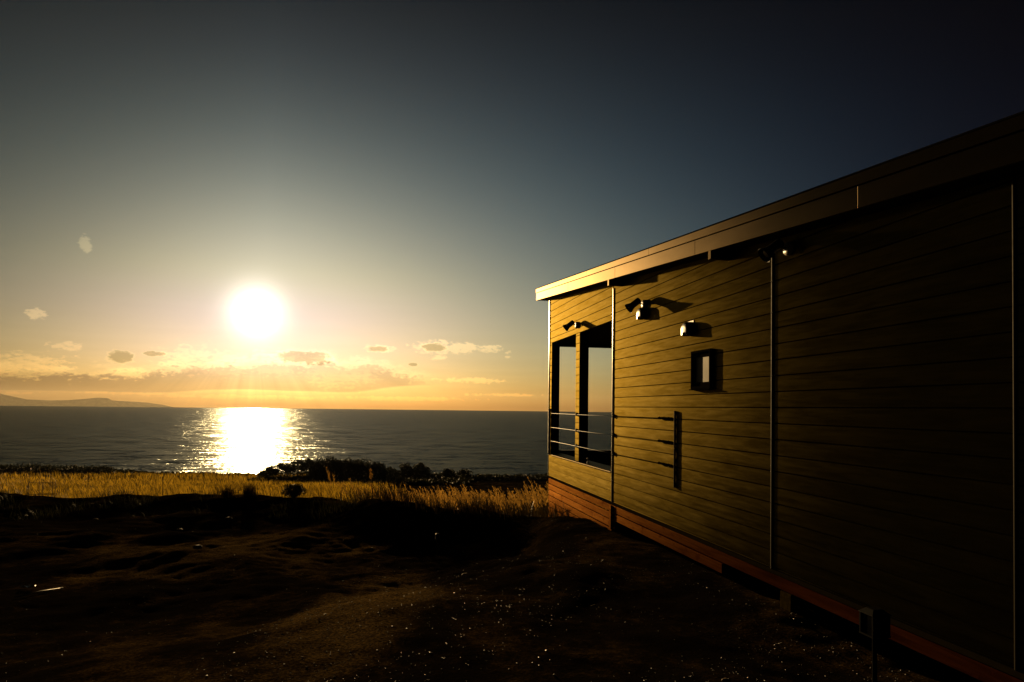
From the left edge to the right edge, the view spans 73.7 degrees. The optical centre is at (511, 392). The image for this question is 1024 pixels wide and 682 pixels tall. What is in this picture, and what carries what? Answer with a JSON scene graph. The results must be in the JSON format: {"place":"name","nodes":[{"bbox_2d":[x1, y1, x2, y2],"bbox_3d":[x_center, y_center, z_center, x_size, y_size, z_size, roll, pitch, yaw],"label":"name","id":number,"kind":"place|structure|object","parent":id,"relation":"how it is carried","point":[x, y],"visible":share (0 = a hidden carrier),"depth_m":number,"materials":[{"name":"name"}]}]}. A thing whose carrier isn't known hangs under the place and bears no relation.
{"place":"outdoors","nodes":[
{"label":"outdoors","id":0,"kind":"place"},
{"bbox_2d":[21,584,35,587],"bbox_3d":[-5.949,2.385,8.396,0.144,0.037,0.073,1,-1,-23],"label":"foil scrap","id":1,"kind":"object","parent":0,"point":[27,586],"visible":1,"depth_m":8.38,"materials":[{"name":"metal"}]},
{"bbox_2d":[14,587,63,597],"bbox_3d":[-5.699,2.418,8.241,0.023,0.094,0.699,0,-1,9],"label":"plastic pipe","id":2,"kind":"object","parent":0,"point":[39,591],"visible":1,"depth_m":8.21,"materials":[{"name":"white plastic"}]},
{"bbox_2d":[0,394,122,406],"bbox_3d":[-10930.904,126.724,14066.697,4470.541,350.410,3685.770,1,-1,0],"label":"hills","id":3,"kind":"structure","parent":0,"point":[6,400],"depth_m":14866.49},
{"bbox_2d":[112,400,169,406],"bbox_3d":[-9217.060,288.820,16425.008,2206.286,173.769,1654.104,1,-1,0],"label":"hills","id":4,"kind":"structure","parent":0,"point":[131,404],"depth_m":16436.40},
{"bbox_2d":[0,485,385,521],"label":"edge grass","id":5,"kind":"structure","parent":0,"point":[193,492],"depth_m":15.62,"materials":[{"name":"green plant"}]},
{"bbox_2d":[0,406,611,475],"bbox_3d":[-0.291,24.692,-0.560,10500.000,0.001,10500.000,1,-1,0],"label":"sea","id":6,"kind":"structure","parent":0,"point":[215,440],"depth_m":519.02,"materials":[{"name":"liquid"}]},
{"bbox_2d":[0,473,981,681],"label":"ground","id":7,"kind":"structure","parent":0,"point":[83,560],"depth_m":7.21,"materials":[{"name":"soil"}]},
{"bbox_2d":[28,481,55,496],"bbox_3d":[-16.529,4.037,24.085,0.861,1.769,0.371,1,-1,0],"label":"metal rack","id":8,"kind":"object","parent":7,"relation":"on","point":[42,493],"visible":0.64,"depth_m":23.92,"materials":[{"name":"brown metal"}]},
{"bbox_2d":[0,469,405,502],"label":"field grass","id":9,"kind":"structure","parent":7,"relation":"on","point":[186,482],"depth_m":76.23,"materials":[{"name":"yellow plant"}]},
{"bbox_2d":[212,482,239,499],"bbox_3d":[-7.059,2.435,16.974,0.681,0.397,0.695,1,-1,0],"label":"grass tuft","id":10,"kind":"object","parent":7,"relation":"on","point":[228,492],"visible":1,"depth_m":16.89,"materials":[{"name":"green plant"}]},
{"bbox_2d":[235,480,259,497],"bbox_3d":[-6.582,2.391,17.090,0.691,0.442,0.748,0,-2,37],"label":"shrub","id":11,"kind":"object","parent":7,"relation":"on","point":[248,491],"visible":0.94,"depth_m":16.99,"materials":[{"name":"green plant"}]},
{"bbox_2d":[262,465,279,475],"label":"coast tree","id":12,"kind":"object","parent":7,"relation":"on","point":[271,470],"visible":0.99,"depth_m":137.99,"materials":[{"name":"green plant"}]},
{"bbox_2d":[0,463,548,484],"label":"coastal scrub","id":13,"kind":"object","parent":7,"relation":"on","point":[438,479],"visible":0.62,"depth_m":146.82,"materials":[{"name":"green plant"}]},
{"bbox_2d":[274,462,292,475],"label":"coast tree","id":14,"kind":"object","parent":7,"relation":"on","point":[283,468],"visible":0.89,"depth_m":138.78,"materials":[{"name":"green plant"}]},
{"bbox_2d":[281,483,306,496],"bbox_3d":[-5.512,2.515,17.158,0.629,0.487,0.538,1,-1,0],"label":"shrub","id":15,"kind":"object","parent":7,"relation":"on","point":[295,490],"visible":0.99,"depth_m":17.06,"materials":[{"name":"green plant"}]},
{"bbox_2d":[287,459,306,474],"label":"coast tree","id":16,"kind":"object","parent":7,"relation":"on","point":[294,465],"visible":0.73,"depth_m":139.79,"materials":[{"name":"green plant"}]},
{"bbox_2d":[299,458,320,474],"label":"coast tree","id":17,"kind":"object","parent":7,"relation":"on","point":[304,465],"visible":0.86,"depth_m":139.00,"materials":[{"name":"green plant"}]},
{"bbox_2d":[305,455,335,474],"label":"coast tree","id":18,"kind":"object","parent":7,"relation":"on","point":[318,470],"visible":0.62,"depth_m":138.51,"materials":[{"name":"green plant"}]},
{"bbox_2d":[321,457,348,474],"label":"coast tree","id":19,"kind":"object","parent":7,"relation":"on","point":[335,464],"visible":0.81,"depth_m":138.09,"materials":[{"name":"green plant"}]},
{"bbox_2d":[335,457,364,475],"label":"coast tree","id":20,"kind":"object","parent":7,"relation":"on","point":[350,461],"visible":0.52,"depth_m":139.30,"materials":[{"name":"green plant"}]},
{"bbox_2d":[345,457,377,475],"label":"coast tree","id":21,"kind":"object","parent":7,"relation":"on","point":[366,466],"visible":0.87,"depth_m":138.25,"materials":[{"name":"green plant"}]},
{"bbox_2d":[362,461,387,476],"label":"coast tree","id":22,"kind":"object","parent":7,"relation":"on","point":[378,466],"visible":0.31,"depth_m":139.81,"materials":[{"name":"green plant"}]},
{"bbox_2d":[377,466,400,478],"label":"coast tree","id":23,"kind":"object","parent":7,"relation":"on","point":[390,471],"visible":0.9,"depth_m":138.43,"materials":[{"name":"green plant"}]},
{"bbox_2d":[399,463,415,476],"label":"coast tree","id":24,"kind":"object","parent":7,"relation":"on","point":[403,472],"visible":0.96,"depth_m":146.47,"materials":[{"name":"green plant"}]},
{"bbox_2d":[413,462,432,475],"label":"coast tree","id":25,"kind":"object","parent":7,"relation":"on","point":[419,468],"visible":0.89,"depth_m":147.81,"materials":[{"name":"green plant"}]},
{"bbox_2d":[435,533,439,554],"bbox_3d":[-1.250,2.578,11.444,0.076,0.424,0.076,1,-1,-11],"label":"garden light","id":26,"kind":"object","parent":7,"relation":"on","point":[437,536],"visible":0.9,"depth_m":11.43,"materials":[{"name":"paint"}]},
{"bbox_2d":[439,468,455,475],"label":"coast tree","id":27,"kind":"object","parent":7,"relation":"on","point":[447,471],"visible":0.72,"depth_m":148.85,"materials":[{"name":"green plant"}]},
{"bbox_2d":[317,477,604,519],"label":"tall grass","id":28,"kind":"structure","parent":7,"relation":"on","point":[511,511],"depth_m":14.59,"materials":[{"name":"yellow plant"}]},
{"bbox_2d":[326,467,606,514],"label":"grass plumes","id":29,"kind":"object","parent":28,"relation":"on","point":[510,497],"depth_m":19.08,"materials":[{"name":"yellow plant"}]},
{"bbox_2d":[456,468,473,474],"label":"coast tree","id":30,"kind":"object","parent":7,"relation":"on","point":[464,471],"visible":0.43,"depth_m":150.04,"materials":[{"name":"green plant"}]},
{"bbox_2d":[536,111,1023,681],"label":"house","id":31,"kind":"structure","parent":7,"relation":"on","point":[840,389],"depth_m":5.68,"materials":[{"name":"brown wood"}]},
{"bbox_2d":[563,320,577,330],"bbox_3d":[1.156,-1.319,13.555,0.304,0.229,0.155,1,-1,0],"label":"spotlight","id":32,"kind":"object","parent":31,"relation":"attached to","point":[567,326],"visible":1,"depth_m":13.52,"materials":[{"name":"black metal"}]},
{"bbox_2d":[548,409,675,487],"bbox_3d":[1.487,0.823,12.237,0.054,1.035,6.747,1,-1,-11],"label":"cable railing","id":33,"kind":"object","parent":31,"relation":"attached to","point":[612,452],"visible":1,"depth_m":9.43,"materials":[{"name":"paint"}]},
{"bbox_2d":[625,298,645,312],"bbox_3d":[1.819,-1.285,10.087,0.304,0.229,0.155,1,-1,0],"label":"spotlight","id":34,"kind":"object","parent":31,"relation":"attached to","point":[632,305],"visible":1,"depth_m":10.05,"materials":[{"name":"black metal"}]},
{"bbox_2d":[636,306,646,319],"bbox_3d":[1.905,-1.169,10.095,0.104,0.189,0.216,1,-1,-11],"label":"vent hood","id":35,"kind":"object","parent":31,"relation":"attached to","point":[641,313],"visible":1,"depth_m":10.01,"materials":[{"name":"metal"}]},
{"bbox_2d":[681,320,693,335],"bbox_3d":[2.190,-0.800,8.574,0.104,0.189,0.216,1,-1,-11],"label":"vent hood","id":36,"kind":"object","parent":31,"relation":"attached to","point":[687,328],"visible":1,"depth_m":8.50,"materials":[{"name":"metal"}]},
{"bbox_2d":[689,348,713,389],"bbox_3d":[2.322,-0.267,8.219,0.157,0.479,0.529,1,-1,-11],"label":"window","id":37,"kind":"structure","parent":31,"relation":"in","point":[701,360],"depth_m":8.21,"materials":[{"name":"metal"}]},
{"bbox_2d":[758,239,793,262],"bbox_3d":[2.505,-1.353,6.512,0.304,0.229,0.155,1,-1,0],"label":"spotlight","id":38,"kind":"object","parent":31,"relation":"attached to","point":[766,254],"visible":1,"depth_m":6.48,"materials":[{"name":"black metal"}]},
{"bbox_2d":[858,607,891,681],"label":"garden light","id":39,"kind":"object","parent":7,"relation":"on","point":[874,623],"visible":1,"depth_m":4.74,"materials":[{"name":"paint"}]},
{"bbox_2d":[0,0,1023,411],"label":"sky","id":40,"kind":"structure","parent":0,"point":[297,204],"materials":[{"name":"blue"}]}
]}

